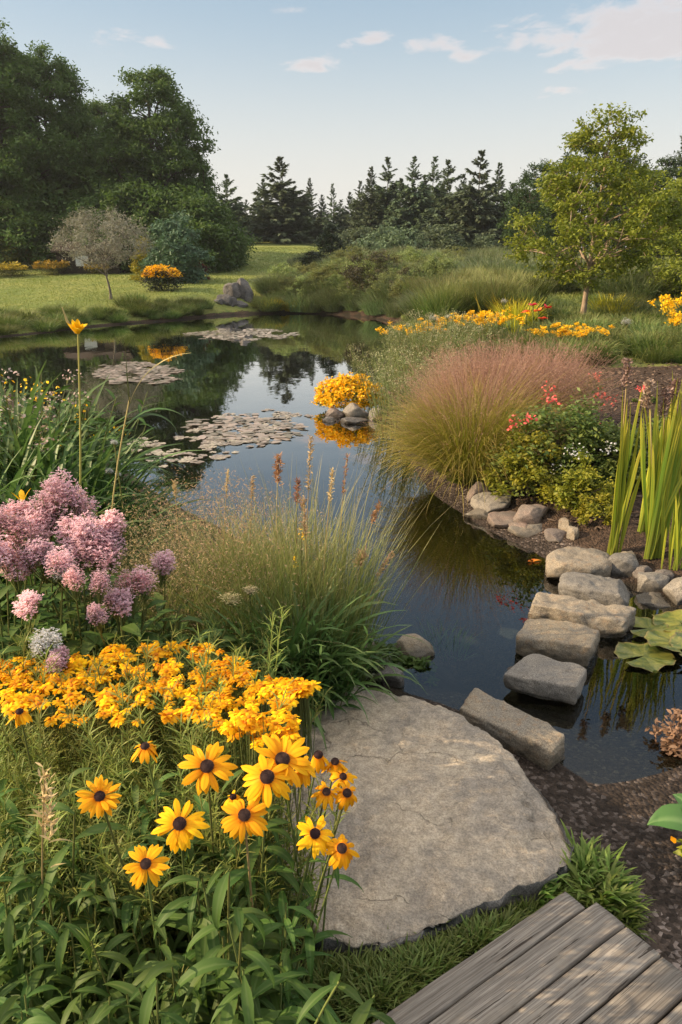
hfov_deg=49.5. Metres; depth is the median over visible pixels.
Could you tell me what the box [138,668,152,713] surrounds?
orange daisy
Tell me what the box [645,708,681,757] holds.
reddish creeper
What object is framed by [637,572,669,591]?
rock
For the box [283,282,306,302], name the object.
brush shrub
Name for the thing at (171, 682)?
orange daisy
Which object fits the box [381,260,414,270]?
grass clump
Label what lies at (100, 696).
orange daisy
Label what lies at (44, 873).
feathery plant
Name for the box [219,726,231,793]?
orange daisy
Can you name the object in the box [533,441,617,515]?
bush
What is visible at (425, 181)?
conifer
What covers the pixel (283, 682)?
orange daisy
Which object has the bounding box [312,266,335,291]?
brush shrub
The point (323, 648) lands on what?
leafy bank plant
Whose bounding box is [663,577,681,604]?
rock
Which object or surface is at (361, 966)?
turf tuft
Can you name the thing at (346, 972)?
turf tuft
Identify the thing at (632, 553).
rock
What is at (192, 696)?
orange daisy
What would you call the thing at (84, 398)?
strap leaf clump
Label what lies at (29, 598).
pink flower plant
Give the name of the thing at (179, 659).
feathery plant
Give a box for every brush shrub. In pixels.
[265,260,298,277]
[268,276,297,294]
[275,278,297,294]
[281,262,308,276]
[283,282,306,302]
[293,271,317,293]
[297,262,320,276]
[307,263,340,284]
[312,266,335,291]
[319,256,356,268]
[319,263,344,280]
[321,269,341,290]
[323,272,345,289]
[329,244,366,262]
[336,261,358,281]
[336,281,357,297]
[345,262,383,290]
[347,259,381,287]
[361,273,384,297]
[364,250,404,266]
[367,257,395,276]
[377,266,399,292]
[387,275,429,300]
[390,268,420,292]
[393,268,436,283]
[396,245,424,264]
[408,256,428,271]
[415,260,456,278]
[420,250,456,279]
[435,245,468,257]
[438,252,467,267]
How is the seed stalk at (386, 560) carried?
on the ground at (614, 779)
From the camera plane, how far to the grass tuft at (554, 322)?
13.34 m
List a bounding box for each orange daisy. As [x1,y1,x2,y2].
[0,662,13,670]
[0,671,21,747]
[0,680,17,747]
[0,688,17,764]
[0,690,23,767]
[1,700,19,764]
[1,702,16,772]
[2,672,13,681]
[7,680,31,763]
[7,692,30,782]
[9,679,36,770]
[10,683,23,763]
[11,666,24,727]
[12,656,25,671]
[13,673,29,747]
[13,698,34,769]
[19,692,29,748]
[20,679,38,758]
[21,696,38,752]
[24,682,37,728]
[28,697,57,788]
[29,693,45,701]
[32,688,44,726]
[37,702,60,784]
[39,670,61,755]
[39,682,55,771]
[42,685,56,768]
[45,674,57,725]
[49,673,69,737]
[51,697,66,764]
[52,688,79,781]
[59,667,75,731]
[62,660,73,671]
[63,690,79,785]
[67,677,80,767]
[67,680,84,764]
[69,655,77,670]
[71,651,81,690]
[73,657,87,716]
[77,672,88,714]
[88,657,98,666]
[88,672,98,683]
[95,693,110,737]
[96,676,106,689]
[97,711,109,741]
[98,704,109,745]
[99,666,109,730]
[99,695,114,775]
[101,687,117,735]
[102,658,113,687]
[103,644,118,664]
[105,653,118,684]
[106,692,117,748]
[107,665,124,739]
[107,705,121,777]
[110,657,117,687]
[116,644,134,734]
[118,651,126,679]
[119,661,131,677]
[119,708,131,742]
[124,654,139,698]
[135,694,150,776]
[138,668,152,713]
[141,697,149,775]
[150,648,164,737]
[154,664,165,743]
[154,684,169,762]
[155,678,171,772]
[158,712,171,799]
[160,661,168,669]
[160,667,172,676]
[160,675,170,759]
[161,708,179,788]
[163,651,172,705]
[164,691,172,770]
[165,641,176,726]
[166,678,176,687]
[168,643,177,656]
[169,712,178,777]
[171,661,183,705]
[173,682,184,749]
[174,674,187,743]
[174,686,186,729]
[178,639,188,687]
[178,705,193,734]
[183,692,195,736]
[184,687,193,738]
[187,699,201,768]
[188,653,198,684]
[189,646,200,671]
[190,684,203,694]
[191,702,201,745]
[192,695,207,739]
[195,648,206,664]
[200,642,209,672]
[201,678,215,693]
[202,709,217,733]
[203,711,217,733]
[204,699,217,707]
[208,691,216,699]
[210,708,220,738]
[213,700,226,716]
[215,648,224,655]
[218,693,231,748]
[218,702,234,789]
[219,659,230,665]
[219,679,230,685]
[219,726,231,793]
[221,669,232,677]
[221,719,239,794]
[221,724,232,790]
[222,654,234,694]
[224,699,231,753]
[228,676,238,702]
[228,709,239,765]
[229,675,239,744]
[229,713,246,789]
[231,667,244,695]
[234,708,247,788]
[235,677,248,707]
[236,717,255,800]
[239,726,239,795]
[240,670,251,689]
[240,707,253,764]
[241,713,256,764]
[241,723,261,763]
[244,734,246,806]
[245,695,259,707]
[245,703,258,762]
[247,684,256,747]
[247,736,261,802]
[250,731,262,762]
[250,737,263,763]
[253,711,268,820]
[253,716,266,725]
[254,735,269,833]
[255,679,266,712]
[255,711,271,747]
[257,684,264,710]
[257,687,272,730]
[258,690,271,789]
[263,684,275,715]
[264,674,273,733]
[265,681,276,686]
[267,699,280,802]
[267,718,284,817]
[268,686,275,718]
[270,708,285,800]
[272,727,286,825]
[273,684,294,797]
[276,729,286,838]
[277,701,289,817]
[278,687,289,693]
[278,713,298,849]
[279,680,292,790]
[281,711,298,811]
[281,727,299,824]
[282,724,296,823]
[284,693,298,804]
[287,718,301,824]
[290,685,300,729]
[291,677,298,682]
[292,731,303,837]
[295,686,308,809]
[296,687,304,746]
[297,677,307,756]
[298,686,307,723]
[299,682,310,796]
[307,685,313,757]
[308,680,321,787]
[310,682,314,753]
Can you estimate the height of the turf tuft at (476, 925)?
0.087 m
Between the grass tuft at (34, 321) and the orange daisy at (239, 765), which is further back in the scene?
the grass tuft at (34, 321)
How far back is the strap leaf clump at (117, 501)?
3.70 m
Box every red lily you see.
[521,310,531,334]
[533,308,545,333]
[544,304,552,334]
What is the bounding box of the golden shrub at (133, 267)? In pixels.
[128,236,161,281]
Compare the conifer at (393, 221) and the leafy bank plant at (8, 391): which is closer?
the leafy bank plant at (8, 391)
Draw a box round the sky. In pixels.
[0,0,681,247]
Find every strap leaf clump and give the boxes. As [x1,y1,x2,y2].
[0,366,189,504]
[0,378,154,517]
[0,382,158,469]
[0,401,181,521]
[0,406,187,517]
[0,408,115,506]
[0,415,164,582]
[0,419,144,537]
[0,420,200,536]
[0,424,198,591]
[0,432,128,588]
[0,433,206,545]
[0,452,180,582]
[0,484,141,645]
[0,511,130,655]
[1,410,125,535]
[1,424,169,523]
[1,484,172,626]
[2,458,203,548]
[3,445,112,582]
[4,361,170,492]
[12,443,181,587]
[13,472,191,622]
[15,493,207,602]
[26,454,207,550]
[96,454,207,521]
[109,463,211,569]
[114,447,159,515]
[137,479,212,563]
[165,620,285,717]
[170,575,402,721]
[187,602,337,708]
[190,604,369,709]
[196,583,404,750]
[211,559,429,687]
[223,571,417,722]
[223,582,410,711]
[244,601,427,722]
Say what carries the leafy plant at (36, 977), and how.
on the ground at (614, 779)
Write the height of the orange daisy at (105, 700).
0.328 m
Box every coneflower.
[1,708,52,818]
[75,775,188,952]
[123,844,199,984]
[131,741,167,845]
[142,798,210,949]
[178,742,245,896]
[221,790,267,929]
[221,797,302,976]
[241,754,294,908]
[253,734,352,987]
[279,815,333,965]
[283,756,315,947]
[286,750,329,896]
[290,781,338,947]
[294,757,347,951]
[296,834,359,1005]
[300,781,356,980]
[320,768,356,959]
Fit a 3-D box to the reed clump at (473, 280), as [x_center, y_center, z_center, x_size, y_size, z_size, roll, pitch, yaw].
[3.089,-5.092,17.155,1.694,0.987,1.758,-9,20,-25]
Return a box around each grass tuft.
[0,304,22,315]
[0,310,26,318]
[0,312,20,325]
[0,313,36,328]
[0,322,20,332]
[0,324,18,334]
[10,308,45,321]
[23,316,52,327]
[26,316,66,331]
[38,312,69,322]
[40,305,76,316]
[40,306,72,317]
[40,316,71,329]
[48,304,80,313]
[48,316,85,327]
[53,302,82,310]
[53,312,81,322]
[63,308,92,319]
[73,314,93,323]
[83,306,111,316]
[86,303,115,312]
[87,308,110,319]
[92,303,119,314]
[102,305,127,316]
[102,311,128,322]
[110,294,142,307]
[116,289,151,300]
[117,302,139,309]
[124,301,150,314]
[125,296,154,305]
[127,304,153,316]
[128,299,151,307]
[145,313,161,319]
[146,300,169,312]
[147,305,164,315]
[153,297,169,303]
[156,307,181,318]
[158,300,179,307]
[168,302,196,314]
[168,304,199,315]
[169,295,192,305]
[175,295,201,304]
[178,298,209,312]
[184,303,203,313]
[193,309,204,314]
[195,296,211,304]
[199,297,217,308]
[247,299,265,308]
[258,301,282,311]
[382,323,411,340]
[392,920,457,950]
[394,335,443,360]
[401,334,461,364]
[404,317,438,328]
[410,332,475,353]
[411,325,463,341]
[429,316,484,334]
[430,340,483,364]
[449,325,493,348]
[456,922,501,946]
[471,337,532,362]
[474,317,505,334]
[474,340,521,362]
[481,329,535,344]
[485,318,531,332]
[488,325,555,348]
[492,333,541,348]
[496,333,548,348]
[501,331,548,342]
[502,299,550,322]
[508,340,543,362]
[512,873,568,908]
[526,334,580,349]
[527,320,569,335]
[528,853,585,902]
[529,317,573,328]
[529,336,600,365]
[532,323,611,345]
[537,330,609,347]
[540,303,578,321]
[542,307,574,322]
[545,307,594,320]
[546,347,583,365]
[550,312,591,322]
[550,314,601,329]
[550,860,605,905]
[552,333,624,361]
[556,858,596,891]
[557,842,636,916]
[559,312,622,330]
[559,840,633,906]
[560,856,644,918]
[561,820,606,863]
[562,335,632,364]
[562,838,608,888]
[563,342,611,364]
[565,313,619,326]
[565,827,626,877]
[569,840,639,890]
[571,347,604,365]
[575,291,606,303]
[575,310,605,319]
[575,321,633,340]
[577,857,649,918]
[580,850,640,903]
[583,316,619,327]
[587,297,626,314]
[588,295,607,303]
[588,299,623,313]
[589,303,636,319]
[590,324,646,343]
[592,296,649,308]
[593,334,631,353]
[598,328,658,355]
[604,309,658,323]
[607,316,667,333]
[613,292,657,304]
[613,300,659,315]
[613,317,660,330]
[616,327,673,354]
[616,328,681,358]
[617,322,681,339]
[618,298,655,309]
[619,307,656,316]
[620,302,660,316]
[631,310,665,321]
[634,307,681,319]
[635,344,677,363]
[642,328,681,347]
[646,309,681,320]
[650,316,670,327]
[654,301,681,310]
[661,343,681,362]
[664,345,681,363]
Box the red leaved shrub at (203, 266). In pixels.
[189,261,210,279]
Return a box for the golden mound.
[310,372,385,411]
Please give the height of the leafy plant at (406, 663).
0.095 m
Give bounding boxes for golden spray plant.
[0,391,87,432]
[2,375,46,419]
[20,376,64,420]
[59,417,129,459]
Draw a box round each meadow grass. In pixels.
[0,247,343,335]
[390,258,678,381]
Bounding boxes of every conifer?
[216,174,260,243]
[241,199,259,240]
[243,156,316,243]
[250,178,276,240]
[303,177,323,239]
[306,194,331,239]
[317,183,345,242]
[334,192,353,236]
[334,199,348,234]
[340,180,366,235]
[350,166,388,230]
[361,156,402,224]
[379,178,417,229]
[387,156,435,233]
[413,159,465,236]
[414,175,428,220]
[418,156,448,219]
[441,150,507,242]
[454,174,471,207]
[482,162,508,228]
[484,183,529,247]
[519,167,543,200]
[669,136,681,255]
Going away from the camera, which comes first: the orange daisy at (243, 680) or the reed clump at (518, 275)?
the orange daisy at (243, 680)
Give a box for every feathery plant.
[0,649,34,860]
[0,650,110,825]
[0,653,61,811]
[0,656,110,846]
[0,670,147,822]
[0,696,79,920]
[0,710,53,828]
[0,710,139,882]
[0,728,107,882]
[0,729,119,903]
[0,733,95,860]
[0,735,68,890]
[0,748,66,975]
[0,748,151,975]
[0,751,53,859]
[0,803,81,932]
[1,606,128,750]
[1,618,91,764]
[1,642,83,797]
[1,669,79,786]
[3,618,125,762]
[3,771,94,903]
[4,636,197,836]
[9,628,65,791]
[9,772,151,1001]
[17,727,168,938]
[18,689,238,910]
[22,647,123,792]
[25,600,143,753]
[27,672,141,851]
[36,644,185,781]
[37,668,226,809]
[45,763,230,954]
[62,709,221,895]
[63,781,224,980]
[64,722,205,843]
[68,637,266,846]
[68,645,296,810]
[77,622,207,789]
[82,812,285,998]
[83,712,213,947]
[83,712,308,874]
[84,707,326,940]
[86,656,234,801]
[93,630,219,789]
[104,701,221,845]
[106,621,218,754]
[123,748,261,940]
[124,689,289,881]
[134,690,225,829]
[146,642,248,818]
[149,646,258,785]
[166,723,332,899]
[176,617,279,756]
[176,629,279,749]
[177,789,349,966]
[179,600,294,795]
[192,747,317,949]
[234,644,331,801]
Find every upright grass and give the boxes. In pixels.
[157,520,329,651]
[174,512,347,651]
[176,485,350,609]
[193,478,420,653]
[205,544,377,661]
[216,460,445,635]
[220,533,393,675]
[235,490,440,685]
[284,572,401,685]
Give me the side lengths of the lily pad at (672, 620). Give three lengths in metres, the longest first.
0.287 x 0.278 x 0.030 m
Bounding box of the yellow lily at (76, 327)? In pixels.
[62,307,86,497]
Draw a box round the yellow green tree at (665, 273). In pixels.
[634,167,681,298]
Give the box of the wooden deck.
[372,891,681,1023]
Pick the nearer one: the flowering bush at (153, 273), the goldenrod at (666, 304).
the goldenrod at (666, 304)
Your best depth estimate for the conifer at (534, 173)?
52.94 m
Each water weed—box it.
[410,618,468,654]
[427,625,481,661]
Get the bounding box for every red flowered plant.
[582,372,603,389]
[631,385,655,402]
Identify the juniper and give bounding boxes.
[292,250,322,272]
[311,221,347,261]
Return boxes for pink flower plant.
[0,467,100,654]
[0,504,59,685]
[0,627,68,744]
[11,645,77,788]
[35,567,92,676]
[43,509,126,681]
[80,565,163,702]
[142,547,183,662]
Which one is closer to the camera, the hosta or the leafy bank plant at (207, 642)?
the hosta
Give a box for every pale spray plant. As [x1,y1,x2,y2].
[0,368,78,474]
[0,392,61,443]
[1,389,13,439]
[19,391,90,481]
[23,369,81,440]
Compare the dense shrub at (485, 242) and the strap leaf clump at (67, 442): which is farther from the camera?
the dense shrub at (485, 242)
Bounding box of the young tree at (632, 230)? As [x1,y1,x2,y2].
[498,102,681,314]
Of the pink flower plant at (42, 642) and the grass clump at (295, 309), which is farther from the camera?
the grass clump at (295, 309)
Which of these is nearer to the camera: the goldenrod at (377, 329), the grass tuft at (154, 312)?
the goldenrod at (377, 329)
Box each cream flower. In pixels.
[219,592,242,633]
[242,585,257,632]
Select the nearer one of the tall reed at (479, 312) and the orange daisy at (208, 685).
the orange daisy at (208, 685)
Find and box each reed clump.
[390,278,411,292]
[396,274,444,295]
[397,277,414,297]
[400,282,444,321]
[410,275,451,290]
[413,285,472,320]
[414,289,478,321]
[417,273,483,293]
[417,283,479,313]
[426,267,488,285]
[427,272,482,289]
[431,271,479,290]
[438,266,476,280]
[440,284,499,315]
[441,266,489,277]
[441,280,498,299]
[444,263,483,271]
[444,274,507,290]
[445,278,503,292]
[454,272,516,286]
[455,272,528,297]
[456,281,509,309]
[467,274,526,302]
[467,275,536,300]
[471,267,510,277]
[473,283,518,317]
[474,282,519,310]
[479,282,515,298]
[482,267,526,278]
[483,274,534,294]
[487,265,546,280]
[487,269,556,294]
[494,276,538,293]
[496,278,524,296]
[497,278,554,302]
[503,286,556,315]
[507,272,545,290]
[513,271,573,307]
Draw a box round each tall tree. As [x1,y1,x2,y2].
[0,17,78,249]
[0,40,119,218]
[59,96,139,184]
[86,64,226,232]
[167,155,218,202]
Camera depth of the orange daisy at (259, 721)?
1.77 m
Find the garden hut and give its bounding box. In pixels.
[50,241,125,273]
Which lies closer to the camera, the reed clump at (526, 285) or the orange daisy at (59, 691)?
the orange daisy at (59, 691)
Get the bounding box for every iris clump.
[607,357,644,554]
[637,406,671,533]
[639,378,681,558]
[661,496,681,570]
[668,372,681,550]
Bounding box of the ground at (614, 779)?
[0,241,681,1018]
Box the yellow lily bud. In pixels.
[11,488,36,580]
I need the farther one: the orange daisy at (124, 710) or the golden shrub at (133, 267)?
the golden shrub at (133, 267)
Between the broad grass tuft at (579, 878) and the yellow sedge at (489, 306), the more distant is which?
the yellow sedge at (489, 306)
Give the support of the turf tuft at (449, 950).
on the ground at (614, 779)
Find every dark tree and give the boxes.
[496,157,577,252]
[530,137,619,257]
[583,153,660,255]
[615,150,681,259]
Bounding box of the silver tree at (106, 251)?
[45,205,154,298]
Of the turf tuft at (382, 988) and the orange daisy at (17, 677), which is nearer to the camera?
the turf tuft at (382, 988)
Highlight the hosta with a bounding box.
[647,793,681,830]
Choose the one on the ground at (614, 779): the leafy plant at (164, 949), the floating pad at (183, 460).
the leafy plant at (164, 949)
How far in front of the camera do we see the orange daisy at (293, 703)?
2.02 m
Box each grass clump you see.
[247,273,295,291]
[249,294,288,311]
[250,277,275,293]
[251,272,287,288]
[252,285,273,295]
[257,277,279,293]
[261,291,282,298]
[263,283,293,292]
[266,286,296,299]
[266,287,293,300]
[273,289,305,300]
[275,259,308,267]
[277,290,318,311]
[282,275,310,294]
[285,270,310,278]
[286,275,309,291]
[289,252,308,261]
[290,293,326,312]
[295,278,331,293]
[297,283,326,298]
[300,288,328,304]
[309,291,327,307]
[313,289,342,306]
[314,293,343,310]
[315,288,340,301]
[319,273,345,287]
[321,296,344,309]
[321,300,344,311]
[323,284,348,303]
[333,285,361,304]
[339,288,365,306]
[339,299,360,310]
[340,294,360,307]
[352,296,362,308]
[353,286,377,300]
[357,295,387,315]
[357,296,390,310]
[358,293,392,313]
[360,286,391,303]
[372,268,396,285]
[375,274,395,296]
[378,301,403,317]
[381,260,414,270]
[383,289,404,304]
[388,244,416,253]
[392,292,418,320]
[393,293,425,318]
[395,271,443,286]
[399,266,448,279]
[410,261,445,274]
[423,246,451,254]
[451,249,485,259]
[451,252,525,271]
[453,263,514,275]
[458,256,530,270]
[462,250,499,267]
[464,249,497,255]
[464,251,502,263]
[465,257,527,266]
[475,254,543,273]
[479,246,512,254]
[483,248,554,265]
[487,244,509,250]
[489,255,563,284]
[510,268,553,285]
[515,256,585,291]
[518,255,583,286]
[535,258,603,292]
[572,266,651,297]
[574,261,653,287]
[596,270,681,302]
[604,261,670,282]
[622,264,680,293]
[625,266,681,300]
[640,265,681,295]
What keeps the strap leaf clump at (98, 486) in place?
on the ground at (614, 779)
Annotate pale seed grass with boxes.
[347,339,402,383]
[351,354,411,411]
[357,362,441,439]
[365,364,418,420]
[367,345,441,409]
[369,348,419,398]
[369,349,451,424]
[378,332,426,376]
[381,366,449,437]
[384,324,457,388]
[385,326,444,380]
[394,345,461,408]
[401,312,452,343]
[402,321,481,378]
[406,308,466,366]
[425,312,474,341]
[426,324,483,369]
[435,312,501,356]
[450,324,515,368]
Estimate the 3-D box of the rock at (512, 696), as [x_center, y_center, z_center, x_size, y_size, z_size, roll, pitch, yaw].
[0.886,0.795,3.333,0.313,0.150,0.253,0,18,0]
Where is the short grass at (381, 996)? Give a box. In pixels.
[308,900,545,1023]
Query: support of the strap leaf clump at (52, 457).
on the ground at (614, 779)
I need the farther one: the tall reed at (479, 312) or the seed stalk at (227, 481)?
the tall reed at (479, 312)
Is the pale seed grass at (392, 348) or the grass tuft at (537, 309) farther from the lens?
the grass tuft at (537, 309)
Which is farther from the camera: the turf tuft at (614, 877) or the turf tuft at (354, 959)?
the turf tuft at (614, 877)
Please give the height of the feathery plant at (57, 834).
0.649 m
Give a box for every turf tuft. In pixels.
[284,973,343,1021]
[291,950,329,986]
[292,945,354,1003]
[298,948,362,1019]
[305,952,353,1019]
[306,957,356,1007]
[306,968,364,1022]
[309,959,342,1004]
[310,988,352,1023]
[311,980,375,1020]
[312,957,389,1022]
[314,938,397,998]
[324,948,389,1006]
[331,957,365,1000]
[332,969,414,1022]
[333,951,387,994]
[334,966,401,1023]
[335,956,413,1023]
[337,943,397,1011]
[337,946,388,998]
[337,969,411,1023]
[339,955,377,1008]
[344,973,410,1023]
[349,928,434,1003]
[349,951,402,991]
[349,951,419,1023]
[349,954,410,1023]
[354,949,429,1002]
[362,960,410,995]
[363,943,441,1008]
[369,948,417,998]
[372,947,412,1002]
[374,959,427,1013]
[376,942,434,980]
[377,932,443,986]
[379,944,431,989]
[383,941,437,1002]
[393,937,462,996]
[394,938,455,990]
[400,939,445,981]
[401,932,465,985]
[403,933,458,991]
[405,936,456,987]
[408,920,476,978]
[411,932,458,979]
[417,928,472,967]
[427,925,481,975]
[435,910,509,959]
[439,932,481,959]
[440,911,500,958]
[443,906,510,963]
[444,928,493,953]
[444,934,472,959]
[446,921,490,957]
[450,916,503,951]
[453,910,498,959]
[454,913,507,955]
[458,909,513,951]
[460,914,497,956]
[468,903,528,951]
[477,908,521,932]
[477,911,521,934]
[480,909,520,927]
[499,895,543,927]
[499,903,528,923]
[501,898,531,919]
[505,894,549,915]
[507,895,546,914]
[509,893,549,920]
[511,881,587,913]
[521,879,582,909]
[547,876,610,906]
[558,860,603,903]
[568,846,631,897]
[581,883,629,923]
[583,903,648,933]
[584,857,640,907]
[584,882,651,937]
[595,842,630,882]
[597,855,627,883]
[611,877,657,931]
[617,904,656,943]
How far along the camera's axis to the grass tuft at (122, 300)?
24.68 m
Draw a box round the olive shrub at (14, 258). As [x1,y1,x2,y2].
[0,228,39,269]
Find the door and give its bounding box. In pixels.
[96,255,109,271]
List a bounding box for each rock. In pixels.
[214,298,222,304]
[216,294,231,305]
[223,282,240,297]
[231,297,236,306]
[236,300,247,307]
[237,278,253,298]
[244,290,252,302]
[322,416,335,421]
[325,407,344,416]
[340,417,367,423]
[343,403,367,417]
[369,408,382,419]
[377,665,404,687]
[395,633,434,661]
[452,636,478,654]
[462,508,489,518]
[466,481,494,501]
[470,491,511,511]
[487,510,515,528]
[495,627,518,650]
[499,666,568,706]
[508,522,527,534]
[508,523,541,537]
[513,504,548,523]
[544,528,565,541]
[558,517,570,531]
[566,526,578,539]
[608,552,638,576]
[620,551,636,559]
[632,565,652,578]
[635,592,670,611]
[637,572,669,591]
[655,569,673,580]
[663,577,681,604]
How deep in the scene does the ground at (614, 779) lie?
4.86 m
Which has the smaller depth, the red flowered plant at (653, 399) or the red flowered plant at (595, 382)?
the red flowered plant at (653, 399)
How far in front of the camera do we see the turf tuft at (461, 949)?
1.88 m
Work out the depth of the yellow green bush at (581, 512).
4.95 m
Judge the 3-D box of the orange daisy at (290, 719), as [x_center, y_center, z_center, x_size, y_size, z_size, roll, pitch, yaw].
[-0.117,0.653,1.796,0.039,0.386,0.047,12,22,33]
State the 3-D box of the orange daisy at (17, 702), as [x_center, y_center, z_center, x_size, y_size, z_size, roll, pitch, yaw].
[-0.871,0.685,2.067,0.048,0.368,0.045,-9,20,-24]
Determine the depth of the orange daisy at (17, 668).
2.22 m
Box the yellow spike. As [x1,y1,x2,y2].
[298,523,303,603]
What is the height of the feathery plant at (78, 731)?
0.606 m
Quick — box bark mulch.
[395,362,681,532]
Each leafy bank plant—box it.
[0,383,17,432]
[0,385,125,480]
[0,391,85,484]
[0,402,71,467]
[0,411,114,464]
[0,417,143,491]
[1,371,78,451]
[1,378,159,495]
[1,383,106,448]
[2,377,99,449]
[7,399,95,450]
[9,407,109,470]
[24,406,70,465]
[33,409,119,461]
[185,622,228,696]
[204,608,309,676]
[206,621,273,689]
[226,623,308,707]
[247,613,339,711]
[248,649,308,714]
[254,599,339,733]
[270,620,357,708]
[282,595,372,719]
[285,627,380,699]
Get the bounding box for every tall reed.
[475,294,498,331]
[504,294,525,332]
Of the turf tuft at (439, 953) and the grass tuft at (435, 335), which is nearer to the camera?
the turf tuft at (439, 953)
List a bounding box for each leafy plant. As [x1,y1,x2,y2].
[0,777,88,974]
[0,778,43,976]
[0,788,74,1016]
[0,802,133,1023]
[0,857,75,1023]
[0,913,99,1023]
[0,916,73,1023]
[0,995,18,1019]
[0,1004,98,1023]
[3,774,68,889]
[4,771,143,951]
[12,846,182,1012]
[23,1015,56,1023]
[26,752,230,969]
[38,871,137,1023]
[60,993,117,1023]
[68,780,231,1009]
[71,883,209,1023]
[88,874,220,1023]
[90,996,110,1023]
[99,783,182,978]
[102,914,203,1023]
[103,918,280,1023]
[124,828,273,1023]
[131,804,304,939]
[133,773,309,893]
[149,793,222,935]
[154,791,293,1023]
[159,748,320,1009]
[159,855,363,1023]
[167,869,342,1023]
[182,894,395,1023]
[197,782,320,982]
[371,641,407,672]
[397,654,421,676]
[403,655,439,686]
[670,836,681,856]
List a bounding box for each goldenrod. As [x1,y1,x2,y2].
[375,322,426,357]
[400,324,446,334]
[417,317,468,331]
[435,312,494,334]
[455,310,514,342]
[477,306,530,342]
[524,326,580,341]
[537,322,602,342]
[556,323,614,342]
[647,292,681,344]
[664,303,681,353]
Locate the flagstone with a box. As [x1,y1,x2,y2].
[262,685,574,959]
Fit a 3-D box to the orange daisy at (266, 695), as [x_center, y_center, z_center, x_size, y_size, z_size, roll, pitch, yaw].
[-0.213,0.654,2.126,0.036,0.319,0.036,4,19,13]
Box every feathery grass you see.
[24,506,228,642]
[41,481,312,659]
[42,518,255,667]
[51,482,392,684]
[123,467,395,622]
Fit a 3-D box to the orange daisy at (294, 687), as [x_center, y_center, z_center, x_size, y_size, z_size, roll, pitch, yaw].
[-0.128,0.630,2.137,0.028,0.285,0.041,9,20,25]
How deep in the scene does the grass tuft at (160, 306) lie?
25.24 m
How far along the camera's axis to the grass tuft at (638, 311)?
15.92 m
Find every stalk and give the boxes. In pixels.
[30,762,71,949]
[110,440,125,540]
[172,480,182,596]
[222,469,229,580]
[249,475,256,571]
[272,452,284,540]
[293,477,301,577]
[298,495,309,580]
[305,434,315,574]
[322,468,335,587]
[335,453,349,602]
[347,501,383,639]
[351,545,368,582]
[364,551,394,608]
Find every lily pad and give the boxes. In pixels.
[614,642,675,672]
[630,616,668,636]
[644,629,681,652]
[652,609,681,631]
[669,632,681,655]
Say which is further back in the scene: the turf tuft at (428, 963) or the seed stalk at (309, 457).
the seed stalk at (309, 457)
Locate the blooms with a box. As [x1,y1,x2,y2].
[0,642,312,818]
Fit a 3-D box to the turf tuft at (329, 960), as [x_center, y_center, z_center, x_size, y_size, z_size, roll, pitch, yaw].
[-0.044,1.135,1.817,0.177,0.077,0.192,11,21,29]
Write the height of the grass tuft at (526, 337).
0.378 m
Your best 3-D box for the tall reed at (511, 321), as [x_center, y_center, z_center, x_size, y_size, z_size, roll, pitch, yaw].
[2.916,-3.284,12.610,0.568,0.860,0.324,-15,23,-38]
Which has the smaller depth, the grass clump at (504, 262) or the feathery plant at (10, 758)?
the feathery plant at (10, 758)
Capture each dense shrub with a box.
[333,228,364,249]
[348,225,375,245]
[351,226,391,251]
[373,224,432,251]
[412,221,468,251]
[413,233,425,245]
[455,233,475,248]
[461,232,501,253]
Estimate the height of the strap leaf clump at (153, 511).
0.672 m
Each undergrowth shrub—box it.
[0,147,56,259]
[0,182,82,267]
[0,189,53,270]
[18,182,90,260]
[20,149,118,258]
[39,191,129,261]
[65,177,173,272]
[76,149,217,217]
[102,189,180,270]
[114,175,239,271]
[145,190,261,273]
[197,198,262,271]
[226,225,252,265]
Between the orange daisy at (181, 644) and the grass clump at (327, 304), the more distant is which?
the grass clump at (327, 304)
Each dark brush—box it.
[337,249,400,291]
[387,265,427,296]
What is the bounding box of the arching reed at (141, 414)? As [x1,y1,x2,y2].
[111,350,186,516]
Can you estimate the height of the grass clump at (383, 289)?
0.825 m
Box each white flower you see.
[106,468,112,488]
[430,314,437,325]
[621,318,631,332]
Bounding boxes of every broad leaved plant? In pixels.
[0,553,76,656]
[0,577,154,652]
[0,585,69,661]
[0,593,53,739]
[0,636,100,736]
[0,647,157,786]
[27,609,160,765]
[39,573,192,645]
[46,616,160,747]
[50,600,181,737]
[75,616,240,754]
[103,607,193,724]
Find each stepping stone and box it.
[459,688,565,769]
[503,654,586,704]
[515,619,599,668]
[528,592,635,638]
[545,546,611,580]
[558,572,629,605]
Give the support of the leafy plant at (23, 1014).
on the ground at (614, 779)
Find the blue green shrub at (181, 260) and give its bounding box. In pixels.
[137,208,214,283]
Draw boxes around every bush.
[0,261,32,276]
[29,259,73,275]
[83,262,111,273]
[135,263,186,291]
[478,381,639,502]
[479,429,564,503]
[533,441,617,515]
[545,418,647,496]
[569,488,613,525]
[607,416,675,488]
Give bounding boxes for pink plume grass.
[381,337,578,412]
[395,373,530,434]
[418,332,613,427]
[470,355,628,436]
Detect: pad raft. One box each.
[92,361,184,383]
[181,413,308,447]
[183,328,297,340]
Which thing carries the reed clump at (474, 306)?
on the ground at (614, 779)
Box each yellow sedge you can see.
[282,301,296,310]
[481,292,537,320]
[488,296,552,327]
[578,292,630,311]
[598,298,639,314]
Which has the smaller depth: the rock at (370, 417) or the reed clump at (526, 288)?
the rock at (370, 417)
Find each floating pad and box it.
[151,451,164,453]
[178,458,190,461]

